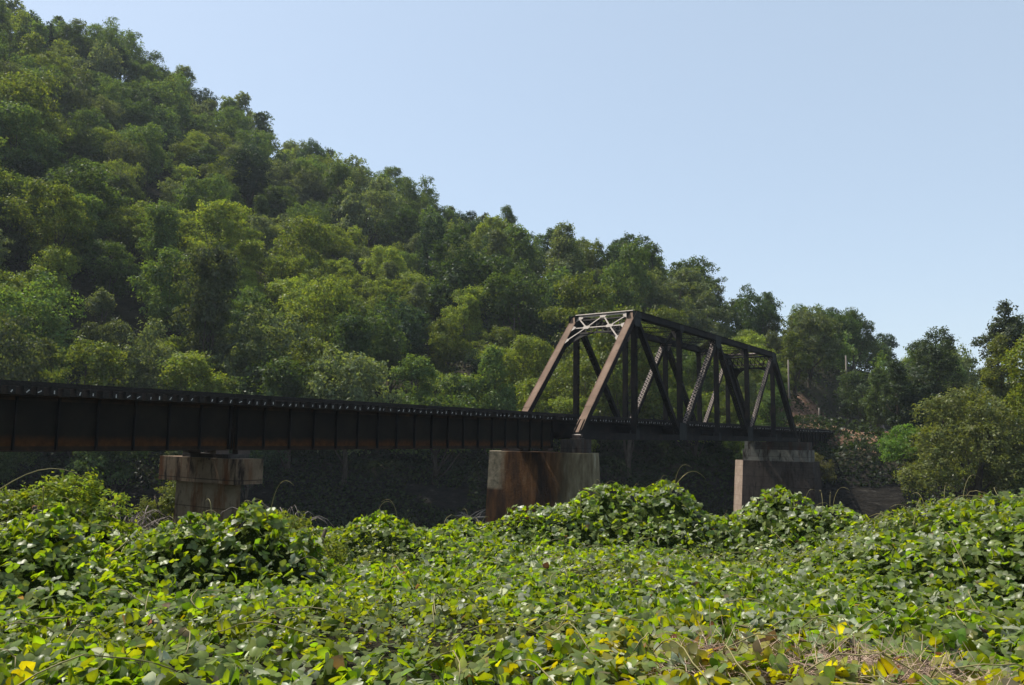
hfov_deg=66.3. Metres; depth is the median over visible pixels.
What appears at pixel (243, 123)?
tree
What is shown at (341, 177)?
tree
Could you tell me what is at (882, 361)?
tree
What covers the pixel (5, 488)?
tree
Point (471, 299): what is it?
tree
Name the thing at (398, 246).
tree
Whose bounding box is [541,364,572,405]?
tree
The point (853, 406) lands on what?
tree
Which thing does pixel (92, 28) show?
tree
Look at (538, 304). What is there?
tree
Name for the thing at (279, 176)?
tree
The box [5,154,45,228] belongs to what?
tree
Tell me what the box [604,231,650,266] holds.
tree
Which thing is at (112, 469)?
tree
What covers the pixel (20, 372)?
tree
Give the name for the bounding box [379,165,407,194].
tree
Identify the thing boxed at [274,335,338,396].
tree
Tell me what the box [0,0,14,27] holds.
tree
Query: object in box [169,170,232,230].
tree
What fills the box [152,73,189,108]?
tree
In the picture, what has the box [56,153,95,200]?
tree
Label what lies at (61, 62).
tree
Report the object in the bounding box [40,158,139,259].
tree
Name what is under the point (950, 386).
tree
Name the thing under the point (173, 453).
tree
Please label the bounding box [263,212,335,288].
tree
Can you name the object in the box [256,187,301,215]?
tree
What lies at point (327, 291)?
tree
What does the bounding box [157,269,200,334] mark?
tree
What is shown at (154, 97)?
tree
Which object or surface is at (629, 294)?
tree
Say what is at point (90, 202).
tree
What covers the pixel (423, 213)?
tree
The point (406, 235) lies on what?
tree
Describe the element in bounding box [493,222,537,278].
tree
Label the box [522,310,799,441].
truss span
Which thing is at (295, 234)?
tree
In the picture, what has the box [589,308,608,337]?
tree
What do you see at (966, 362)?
tree
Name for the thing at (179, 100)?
tree
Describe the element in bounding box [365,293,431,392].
tree
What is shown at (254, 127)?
tree
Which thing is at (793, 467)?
bridge pier
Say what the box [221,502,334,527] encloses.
dead bush
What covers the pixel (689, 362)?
tree
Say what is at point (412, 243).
tree
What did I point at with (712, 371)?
tree
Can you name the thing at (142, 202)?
tree
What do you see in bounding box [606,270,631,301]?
tree
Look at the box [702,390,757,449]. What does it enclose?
tree
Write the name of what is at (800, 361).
tree
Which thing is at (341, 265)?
tree
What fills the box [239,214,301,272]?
tree
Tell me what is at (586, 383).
tree
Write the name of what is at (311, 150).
tree
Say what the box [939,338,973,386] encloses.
tree
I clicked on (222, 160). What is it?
tree
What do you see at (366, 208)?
tree
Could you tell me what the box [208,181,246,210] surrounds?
tree
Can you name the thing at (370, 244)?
tree
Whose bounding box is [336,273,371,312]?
tree
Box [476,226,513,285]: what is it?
tree
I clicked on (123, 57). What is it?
tree
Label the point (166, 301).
tree
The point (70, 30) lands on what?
tree
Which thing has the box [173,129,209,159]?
tree
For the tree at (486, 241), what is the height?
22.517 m
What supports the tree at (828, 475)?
on the ground at (870, 500)
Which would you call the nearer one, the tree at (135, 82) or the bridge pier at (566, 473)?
the bridge pier at (566, 473)
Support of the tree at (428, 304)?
on the ground at (870, 500)
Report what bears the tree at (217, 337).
on the ground at (870, 500)
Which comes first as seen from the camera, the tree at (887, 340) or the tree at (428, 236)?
the tree at (428, 236)
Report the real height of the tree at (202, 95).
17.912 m
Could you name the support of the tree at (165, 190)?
on the ground at (870, 500)
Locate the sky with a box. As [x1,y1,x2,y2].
[4,0,1023,373]
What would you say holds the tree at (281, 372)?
on the ground at (870, 500)
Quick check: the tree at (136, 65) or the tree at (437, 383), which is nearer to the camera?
the tree at (437, 383)
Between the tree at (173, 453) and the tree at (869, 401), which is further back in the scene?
the tree at (869, 401)
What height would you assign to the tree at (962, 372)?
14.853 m
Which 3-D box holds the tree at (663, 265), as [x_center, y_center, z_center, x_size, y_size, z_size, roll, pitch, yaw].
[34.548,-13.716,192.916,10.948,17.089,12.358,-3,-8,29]
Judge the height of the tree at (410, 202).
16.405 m
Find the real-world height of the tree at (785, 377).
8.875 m
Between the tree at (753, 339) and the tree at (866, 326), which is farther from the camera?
the tree at (866, 326)
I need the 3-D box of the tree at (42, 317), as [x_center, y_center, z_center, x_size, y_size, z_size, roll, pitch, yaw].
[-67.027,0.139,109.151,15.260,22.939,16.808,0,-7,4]
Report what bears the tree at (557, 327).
on the ground at (870, 500)
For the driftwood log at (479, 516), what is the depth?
102.54 m
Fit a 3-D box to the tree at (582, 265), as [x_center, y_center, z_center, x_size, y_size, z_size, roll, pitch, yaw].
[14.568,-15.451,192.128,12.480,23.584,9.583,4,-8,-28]
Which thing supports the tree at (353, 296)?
on the ground at (870, 500)
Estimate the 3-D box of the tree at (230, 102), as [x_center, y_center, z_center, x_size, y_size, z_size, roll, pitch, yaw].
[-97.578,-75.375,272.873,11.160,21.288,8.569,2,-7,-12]
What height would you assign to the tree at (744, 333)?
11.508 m
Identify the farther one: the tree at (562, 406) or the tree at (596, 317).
the tree at (596, 317)
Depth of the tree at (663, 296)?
162.13 m
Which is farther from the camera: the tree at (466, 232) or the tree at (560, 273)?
the tree at (466, 232)
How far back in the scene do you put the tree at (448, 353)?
137.44 m
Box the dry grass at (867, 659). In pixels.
[611,605,1023,684]
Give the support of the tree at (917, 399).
on the ground at (870, 500)
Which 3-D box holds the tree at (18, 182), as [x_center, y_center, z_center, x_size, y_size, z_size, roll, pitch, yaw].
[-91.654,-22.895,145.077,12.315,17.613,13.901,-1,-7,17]
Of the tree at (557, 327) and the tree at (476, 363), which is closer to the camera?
the tree at (476, 363)
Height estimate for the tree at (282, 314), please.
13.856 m
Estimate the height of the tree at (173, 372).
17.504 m
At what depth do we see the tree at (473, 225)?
226.17 m
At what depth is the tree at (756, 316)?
160.29 m
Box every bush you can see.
[85,505,172,533]
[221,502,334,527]
[875,423,937,474]
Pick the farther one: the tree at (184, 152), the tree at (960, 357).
the tree at (184, 152)
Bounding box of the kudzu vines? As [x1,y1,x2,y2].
[0,464,1023,684]
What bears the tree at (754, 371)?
on the ground at (870, 500)
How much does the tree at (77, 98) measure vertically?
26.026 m
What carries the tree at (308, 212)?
on the ground at (870, 500)
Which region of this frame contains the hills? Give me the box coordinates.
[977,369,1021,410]
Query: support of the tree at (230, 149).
on the ground at (870, 500)
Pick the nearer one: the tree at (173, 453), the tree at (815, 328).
the tree at (173, 453)
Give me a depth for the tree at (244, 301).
135.18 m
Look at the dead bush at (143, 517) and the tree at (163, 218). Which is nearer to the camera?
the dead bush at (143, 517)
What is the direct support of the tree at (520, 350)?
on the ground at (870, 500)
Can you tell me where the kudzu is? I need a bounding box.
[0,478,1023,684]
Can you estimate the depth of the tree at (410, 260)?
186.14 m
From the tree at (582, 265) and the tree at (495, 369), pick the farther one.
the tree at (582, 265)
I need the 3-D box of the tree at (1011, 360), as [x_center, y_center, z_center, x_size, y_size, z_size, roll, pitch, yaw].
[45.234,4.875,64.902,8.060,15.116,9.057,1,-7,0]
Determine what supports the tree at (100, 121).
on the ground at (870, 500)
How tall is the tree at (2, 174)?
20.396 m
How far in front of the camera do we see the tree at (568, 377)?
117.47 m
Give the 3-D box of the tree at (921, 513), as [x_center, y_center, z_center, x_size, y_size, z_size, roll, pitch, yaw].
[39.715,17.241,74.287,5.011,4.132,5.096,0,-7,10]
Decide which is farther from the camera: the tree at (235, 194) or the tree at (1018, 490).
the tree at (235, 194)
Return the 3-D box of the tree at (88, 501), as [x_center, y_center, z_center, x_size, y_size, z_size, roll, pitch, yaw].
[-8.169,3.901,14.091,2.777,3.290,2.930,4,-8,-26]
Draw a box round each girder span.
[0,394,233,453]
[205,405,553,453]
[766,431,834,446]
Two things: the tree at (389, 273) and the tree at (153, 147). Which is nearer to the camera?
the tree at (389, 273)
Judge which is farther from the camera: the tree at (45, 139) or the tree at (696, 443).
the tree at (45, 139)
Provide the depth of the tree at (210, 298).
115.41 m
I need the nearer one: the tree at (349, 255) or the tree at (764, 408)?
the tree at (764, 408)
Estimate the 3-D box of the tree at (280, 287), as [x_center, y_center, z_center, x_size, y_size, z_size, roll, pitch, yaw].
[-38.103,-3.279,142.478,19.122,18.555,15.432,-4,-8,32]
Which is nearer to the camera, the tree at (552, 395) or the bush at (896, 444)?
the bush at (896, 444)
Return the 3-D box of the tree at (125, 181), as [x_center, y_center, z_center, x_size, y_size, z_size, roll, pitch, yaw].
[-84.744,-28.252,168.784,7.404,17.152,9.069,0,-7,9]
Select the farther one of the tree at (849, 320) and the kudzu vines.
the tree at (849, 320)
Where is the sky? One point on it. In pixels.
(867, 155)
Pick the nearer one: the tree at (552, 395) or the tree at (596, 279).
the tree at (552, 395)
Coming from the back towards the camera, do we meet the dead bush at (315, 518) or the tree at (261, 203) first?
the tree at (261, 203)
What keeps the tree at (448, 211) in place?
on the ground at (870, 500)
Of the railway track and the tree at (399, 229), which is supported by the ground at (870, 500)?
the tree at (399, 229)
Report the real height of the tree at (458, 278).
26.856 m
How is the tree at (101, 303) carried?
on the ground at (870, 500)
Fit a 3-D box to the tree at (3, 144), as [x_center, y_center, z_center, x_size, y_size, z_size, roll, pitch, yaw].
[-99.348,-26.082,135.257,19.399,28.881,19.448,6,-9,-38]
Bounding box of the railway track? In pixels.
[0,379,844,432]
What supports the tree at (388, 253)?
on the ground at (870, 500)
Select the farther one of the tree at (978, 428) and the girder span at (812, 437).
the girder span at (812, 437)
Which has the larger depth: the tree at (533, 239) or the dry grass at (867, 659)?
the tree at (533, 239)
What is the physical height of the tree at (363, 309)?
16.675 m
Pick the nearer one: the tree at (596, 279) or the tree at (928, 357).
the tree at (928, 357)
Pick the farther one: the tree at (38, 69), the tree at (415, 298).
the tree at (38, 69)
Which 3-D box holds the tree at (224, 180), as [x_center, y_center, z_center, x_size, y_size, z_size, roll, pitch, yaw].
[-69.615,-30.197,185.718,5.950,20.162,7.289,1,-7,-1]
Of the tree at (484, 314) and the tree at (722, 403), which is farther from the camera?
the tree at (484, 314)
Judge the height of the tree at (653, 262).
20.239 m
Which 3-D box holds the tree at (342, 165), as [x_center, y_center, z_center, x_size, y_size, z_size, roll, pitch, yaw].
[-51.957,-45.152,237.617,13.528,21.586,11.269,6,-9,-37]
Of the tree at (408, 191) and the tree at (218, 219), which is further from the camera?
the tree at (408, 191)
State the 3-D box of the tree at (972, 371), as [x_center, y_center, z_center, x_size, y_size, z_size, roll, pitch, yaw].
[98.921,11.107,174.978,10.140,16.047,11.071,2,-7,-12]
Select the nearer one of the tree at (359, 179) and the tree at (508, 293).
the tree at (508, 293)
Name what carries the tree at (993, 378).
on the ground at (870, 500)
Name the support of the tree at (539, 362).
on the ground at (870, 500)
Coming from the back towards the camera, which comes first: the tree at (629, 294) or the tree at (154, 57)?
the tree at (154, 57)
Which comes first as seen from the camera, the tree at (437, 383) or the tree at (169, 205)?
the tree at (437, 383)
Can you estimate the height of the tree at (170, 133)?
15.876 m
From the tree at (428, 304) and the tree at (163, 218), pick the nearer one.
the tree at (163, 218)
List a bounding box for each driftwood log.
[455,512,483,523]
[459,509,485,522]
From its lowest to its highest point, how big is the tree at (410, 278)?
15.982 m
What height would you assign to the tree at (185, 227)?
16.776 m
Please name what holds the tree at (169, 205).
on the ground at (870, 500)
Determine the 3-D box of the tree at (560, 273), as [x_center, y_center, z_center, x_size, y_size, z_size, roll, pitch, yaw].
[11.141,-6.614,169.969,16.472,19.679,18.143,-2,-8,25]
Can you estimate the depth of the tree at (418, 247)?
189.03 m
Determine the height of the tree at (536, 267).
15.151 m
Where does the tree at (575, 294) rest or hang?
on the ground at (870, 500)
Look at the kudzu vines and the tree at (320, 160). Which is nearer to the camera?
the kudzu vines
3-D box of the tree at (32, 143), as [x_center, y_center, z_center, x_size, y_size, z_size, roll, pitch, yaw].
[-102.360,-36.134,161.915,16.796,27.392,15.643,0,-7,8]
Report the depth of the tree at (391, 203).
236.27 m
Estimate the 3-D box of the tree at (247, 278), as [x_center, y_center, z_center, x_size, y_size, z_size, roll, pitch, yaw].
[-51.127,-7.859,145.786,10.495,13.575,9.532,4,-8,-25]
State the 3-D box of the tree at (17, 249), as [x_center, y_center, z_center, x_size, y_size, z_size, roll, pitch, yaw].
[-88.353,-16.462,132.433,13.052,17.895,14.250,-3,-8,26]
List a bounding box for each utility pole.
[787,360,790,407]
[845,355,848,424]
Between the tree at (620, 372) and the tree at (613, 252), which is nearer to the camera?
the tree at (620, 372)
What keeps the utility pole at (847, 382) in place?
on the ground at (870, 500)
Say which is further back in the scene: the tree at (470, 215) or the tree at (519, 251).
the tree at (470, 215)
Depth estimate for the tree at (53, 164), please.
165.02 m
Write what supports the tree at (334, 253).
on the ground at (870, 500)
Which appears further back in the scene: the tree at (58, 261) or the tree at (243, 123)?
the tree at (243, 123)
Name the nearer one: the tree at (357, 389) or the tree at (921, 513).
the tree at (921, 513)
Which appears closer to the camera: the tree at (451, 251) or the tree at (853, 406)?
the tree at (853, 406)
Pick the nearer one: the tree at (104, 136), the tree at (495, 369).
the tree at (495, 369)
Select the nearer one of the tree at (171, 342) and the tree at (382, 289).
the tree at (171, 342)
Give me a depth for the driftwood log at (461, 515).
103.22 m
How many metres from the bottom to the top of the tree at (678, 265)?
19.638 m
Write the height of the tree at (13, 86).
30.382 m
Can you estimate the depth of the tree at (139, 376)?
110.19 m
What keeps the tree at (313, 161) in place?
on the ground at (870, 500)
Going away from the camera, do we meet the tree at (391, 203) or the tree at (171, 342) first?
the tree at (171, 342)
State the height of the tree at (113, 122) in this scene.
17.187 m
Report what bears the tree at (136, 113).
on the ground at (870, 500)
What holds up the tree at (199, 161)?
on the ground at (870, 500)
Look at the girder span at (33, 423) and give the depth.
29.03 m
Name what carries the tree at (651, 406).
on the ground at (870, 500)
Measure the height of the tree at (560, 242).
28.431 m
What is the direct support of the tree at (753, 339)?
on the ground at (870, 500)
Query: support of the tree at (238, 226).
on the ground at (870, 500)
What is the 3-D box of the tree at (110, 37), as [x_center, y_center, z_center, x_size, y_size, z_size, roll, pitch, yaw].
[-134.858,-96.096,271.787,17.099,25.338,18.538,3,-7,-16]
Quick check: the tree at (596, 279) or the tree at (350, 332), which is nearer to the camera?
the tree at (350, 332)
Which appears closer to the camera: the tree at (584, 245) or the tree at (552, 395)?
the tree at (552, 395)
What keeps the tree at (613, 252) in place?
on the ground at (870, 500)
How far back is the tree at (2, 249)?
124.99 m
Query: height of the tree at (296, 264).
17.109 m
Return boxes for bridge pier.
[158,452,262,535]
[485,439,599,526]
[733,441,823,518]
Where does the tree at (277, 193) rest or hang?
on the ground at (870, 500)
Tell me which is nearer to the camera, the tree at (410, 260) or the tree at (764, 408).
the tree at (764, 408)
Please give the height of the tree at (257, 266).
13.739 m
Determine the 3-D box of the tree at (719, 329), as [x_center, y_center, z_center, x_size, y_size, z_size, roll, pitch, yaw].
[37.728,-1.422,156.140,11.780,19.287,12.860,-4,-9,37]
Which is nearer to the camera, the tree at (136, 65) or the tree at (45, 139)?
the tree at (45, 139)
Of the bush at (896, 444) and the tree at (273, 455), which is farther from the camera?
the tree at (273, 455)
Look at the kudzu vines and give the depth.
7.58 m
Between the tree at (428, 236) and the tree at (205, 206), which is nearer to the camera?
the tree at (205, 206)
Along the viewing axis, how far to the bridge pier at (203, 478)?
32.92 m
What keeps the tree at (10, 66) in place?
on the ground at (870, 500)
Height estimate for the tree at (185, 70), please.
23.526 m
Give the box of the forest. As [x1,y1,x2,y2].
[0,0,893,372]
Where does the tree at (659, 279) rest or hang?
on the ground at (870, 500)
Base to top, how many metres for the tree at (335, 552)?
2.692 m
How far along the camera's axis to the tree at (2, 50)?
209.66 m
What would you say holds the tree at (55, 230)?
on the ground at (870, 500)
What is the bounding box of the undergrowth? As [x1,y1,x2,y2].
[0,39,1017,529]
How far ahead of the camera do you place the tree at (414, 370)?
119.43 m
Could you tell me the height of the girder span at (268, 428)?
2.070 m
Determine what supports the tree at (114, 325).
on the ground at (870, 500)
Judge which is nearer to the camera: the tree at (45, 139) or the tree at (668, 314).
the tree at (668, 314)
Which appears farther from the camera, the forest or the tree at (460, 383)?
the forest
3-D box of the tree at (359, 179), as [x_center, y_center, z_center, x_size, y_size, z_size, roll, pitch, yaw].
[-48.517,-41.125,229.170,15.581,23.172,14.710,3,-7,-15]
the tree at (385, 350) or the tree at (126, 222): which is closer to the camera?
the tree at (385, 350)
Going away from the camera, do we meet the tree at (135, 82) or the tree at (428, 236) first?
the tree at (428, 236)
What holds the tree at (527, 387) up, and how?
on the ground at (870, 500)
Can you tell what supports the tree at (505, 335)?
on the ground at (870, 500)
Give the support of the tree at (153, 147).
on the ground at (870, 500)
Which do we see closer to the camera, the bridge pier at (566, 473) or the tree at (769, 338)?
the bridge pier at (566, 473)
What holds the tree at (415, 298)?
on the ground at (870, 500)
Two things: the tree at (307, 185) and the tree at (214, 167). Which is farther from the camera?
the tree at (307, 185)
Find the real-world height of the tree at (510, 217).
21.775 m
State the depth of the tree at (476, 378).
119.92 m
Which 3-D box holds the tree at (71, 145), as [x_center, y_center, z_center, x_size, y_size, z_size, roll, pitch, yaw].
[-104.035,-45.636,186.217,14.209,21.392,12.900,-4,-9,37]
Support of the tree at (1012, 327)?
on the ground at (870, 500)
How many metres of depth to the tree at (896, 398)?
107.45 m
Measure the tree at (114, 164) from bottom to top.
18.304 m
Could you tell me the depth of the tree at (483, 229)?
207.68 m
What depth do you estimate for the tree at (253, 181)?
207.02 m
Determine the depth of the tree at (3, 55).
217.59 m
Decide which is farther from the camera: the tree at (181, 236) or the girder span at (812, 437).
the tree at (181, 236)
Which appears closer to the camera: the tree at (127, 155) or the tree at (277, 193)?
the tree at (127, 155)
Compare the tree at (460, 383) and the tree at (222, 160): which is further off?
the tree at (222, 160)
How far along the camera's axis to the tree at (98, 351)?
101.52 m
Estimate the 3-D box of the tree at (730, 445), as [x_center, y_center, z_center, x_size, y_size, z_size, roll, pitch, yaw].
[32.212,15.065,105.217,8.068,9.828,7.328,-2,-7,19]
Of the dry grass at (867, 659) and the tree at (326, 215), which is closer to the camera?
the dry grass at (867, 659)
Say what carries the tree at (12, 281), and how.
on the ground at (870, 500)
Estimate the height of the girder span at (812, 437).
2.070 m
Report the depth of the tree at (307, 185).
223.44 m
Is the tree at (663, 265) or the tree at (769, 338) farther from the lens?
the tree at (663, 265)
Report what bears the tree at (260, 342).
on the ground at (870, 500)
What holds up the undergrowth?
on the ground at (870, 500)
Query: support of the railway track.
on the girder span at (812, 437)
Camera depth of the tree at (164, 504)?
44.44 m
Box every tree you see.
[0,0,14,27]
[0,31,10,62]
[0,36,9,60]
[0,58,30,104]
[0,68,74,158]
[0,97,68,198]
[0,137,8,196]
[0,166,15,203]
[0,170,52,256]
[0,176,100,274]
[0,200,37,267]
[0,229,15,284]
[0,268,87,378]
[0,269,34,347]
[0,310,71,381]
[0,467,140,549]
[0,482,20,509]
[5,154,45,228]
[16,243,83,319]
[17,118,64,152]
[22,63,76,115]
[31,49,82,81]
[38,152,66,191]
[38,332,129,462]
[40,62,99,139]
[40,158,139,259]
[43,193,122,281]
[51,105,105,165]
[55,21,93,65]
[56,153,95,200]
[63,315,142,385]
[64,451,150,504]
[66,106,113,156]
[73,239,142,316]
[81,40,131,74]
[83,94,126,131]
[83,286,122,343]
[86,16,137,57]
[87,125,122,164]
[88,76,133,117]
[95,25,148,80]
[97,158,150,202]
[100,171,142,238]
[104,135,152,204]
[104,199,161,262]
[104,204,162,276]
[111,96,161,132]
[115,315,184,389]
[117,121,175,201]
[122,58,164,96]
[125,83,163,121]
[126,245,222,336]
[127,76,163,99]
[129,480,175,530]
[133,50,174,87]
[134,198,183,291]
[136,201,177,225]
[138,68,197,132]
[140,125,188,174]
[143,229,189,277]
[148,334,193,389]
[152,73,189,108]
[155,177,201,221]
[156,350,243,393]
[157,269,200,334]
[157,451,182,490]
[160,141,199,185]
[167,236,243,390]
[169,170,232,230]
[169,209,214,253]
[172,64,197,107]
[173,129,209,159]
[178,198,265,278]
[183,152,225,200]
[189,87,219,117]
[191,203,226,249]
[191,323,233,371]
[196,142,219,162]
[199,161,240,199]
[205,302,317,396]
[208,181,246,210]
[209,173,234,220]
[210,155,252,201]
[215,105,254,147]
[215,321,272,384]
[216,285,272,326]
[218,140,251,175]
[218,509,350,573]
[221,98,247,133]
[224,145,274,220]
[225,265,266,312]
[226,209,256,245]
[229,350,341,474]
[229,450,289,506]
[231,129,275,162]
[233,239,274,287]
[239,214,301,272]
[248,110,273,133]
[248,194,271,240]
[255,312,315,352]
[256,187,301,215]
[258,184,306,235]
[259,253,322,309]
[261,274,351,336]
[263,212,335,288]
[265,158,305,207]
[266,217,316,260]
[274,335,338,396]
[281,274,361,361]
[284,164,330,207]
[286,202,325,250]
[288,154,331,201]
[296,137,332,167]
[299,342,404,484]
[305,200,333,226]
[306,154,330,168]
[313,275,361,312]
[314,221,357,269]
[321,164,370,216]
[322,160,354,246]
[323,257,358,281]
[324,162,362,196]
[324,307,375,450]
[329,173,405,255]
[329,299,373,353]
[330,304,411,397]
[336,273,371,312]
[342,246,379,286]
[351,276,404,316]
[359,243,409,297]
[361,191,387,247]
[364,171,379,179]
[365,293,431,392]
[367,241,407,273]
[370,189,400,208]
[371,258,402,307]
[373,203,431,263]
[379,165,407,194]
[379,250,426,299]
[386,371,491,484]
[388,353,440,453]
[391,204,416,243]
[392,287,440,322]
[394,269,434,308]
[396,174,440,212]
[397,197,438,221]
[402,230,449,263]
[402,279,431,355]
[407,237,453,281]
[412,370,456,405]
[413,205,446,231]
[415,210,447,316]
[421,225,517,326]
[422,316,473,388]
[434,205,454,233]
[438,286,489,367]
[439,373,497,408]
[445,240,480,289]
[447,211,476,232]
[447,211,483,245]
[450,221,476,251]
[461,348,518,398]
[468,214,512,253]
[469,323,518,358]
[472,343,518,459]
[474,281,493,330]
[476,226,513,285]
[476,258,552,368]
[476,333,566,407]
[480,230,494,256]
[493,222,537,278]
[500,204,517,227]
[505,334,550,379]
[507,377,563,450]
[508,243,528,315]
[509,243,544,285]
[517,285,545,334]
[526,231,536,271]
[534,268,641,360]
[538,265,593,330]
[539,227,563,281]
[540,220,583,300]
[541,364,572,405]
[542,276,571,384]
[547,396,599,451]
[548,346,620,415]
[550,235,593,280]
[574,237,604,270]
[580,316,676,474]
[580,369,598,414]
[587,236,655,320]
[588,268,603,285]
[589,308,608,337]
[595,241,641,277]
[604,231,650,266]
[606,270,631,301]
[609,361,662,441]
[627,266,674,311]
[632,255,669,289]
[635,265,719,322]
[640,241,664,275]
[641,305,692,391]
[654,386,725,462]
[665,254,727,305]
[668,349,724,440]
[676,289,734,354]
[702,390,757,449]
[705,277,726,306]
[706,358,723,388]
[711,344,761,387]
[720,364,760,421]
[721,419,766,459]
[732,329,774,347]
[732,333,779,386]
[733,283,785,339]
[755,330,787,372]
[755,358,791,426]
[755,359,792,387]
[774,303,830,370]
[778,306,845,388]
[778,330,813,399]
[814,452,837,484]
[826,310,864,370]
[833,369,890,431]
[838,306,877,370]
[858,366,887,431]
[865,340,945,412]
[869,332,899,367]
[876,358,916,431]
[879,380,955,429]
[893,385,1023,500]
[900,508,946,521]
[904,325,966,437]
[918,343,985,397]
[934,358,970,407]
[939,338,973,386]
[944,383,971,421]
[966,355,978,384]
[968,299,1023,401]
[971,418,1023,490]
[979,332,1022,423]
[996,478,1023,506]
[999,334,1023,423]
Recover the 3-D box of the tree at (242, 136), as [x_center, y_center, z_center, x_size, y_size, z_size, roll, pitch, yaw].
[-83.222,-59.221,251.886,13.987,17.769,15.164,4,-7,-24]
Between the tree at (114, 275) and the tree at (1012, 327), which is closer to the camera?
the tree at (1012, 327)
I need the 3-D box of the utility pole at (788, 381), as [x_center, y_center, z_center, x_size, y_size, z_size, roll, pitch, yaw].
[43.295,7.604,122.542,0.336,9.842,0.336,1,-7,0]
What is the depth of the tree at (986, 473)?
79.36 m
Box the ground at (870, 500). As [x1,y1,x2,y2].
[0,34,1019,684]
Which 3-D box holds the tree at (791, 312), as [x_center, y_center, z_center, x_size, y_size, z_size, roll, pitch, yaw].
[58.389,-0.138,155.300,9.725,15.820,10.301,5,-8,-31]
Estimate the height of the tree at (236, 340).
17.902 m
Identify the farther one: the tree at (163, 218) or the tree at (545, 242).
the tree at (545, 242)
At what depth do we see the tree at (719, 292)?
178.68 m
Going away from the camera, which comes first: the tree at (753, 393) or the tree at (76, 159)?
the tree at (753, 393)
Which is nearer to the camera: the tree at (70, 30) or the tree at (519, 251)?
the tree at (519, 251)
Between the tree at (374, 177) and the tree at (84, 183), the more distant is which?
the tree at (374, 177)
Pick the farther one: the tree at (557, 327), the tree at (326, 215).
the tree at (326, 215)
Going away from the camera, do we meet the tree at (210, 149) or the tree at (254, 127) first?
the tree at (210, 149)
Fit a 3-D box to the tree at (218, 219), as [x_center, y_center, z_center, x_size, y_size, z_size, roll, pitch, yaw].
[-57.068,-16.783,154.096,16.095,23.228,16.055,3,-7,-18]
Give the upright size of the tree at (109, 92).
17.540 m
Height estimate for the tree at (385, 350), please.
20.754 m

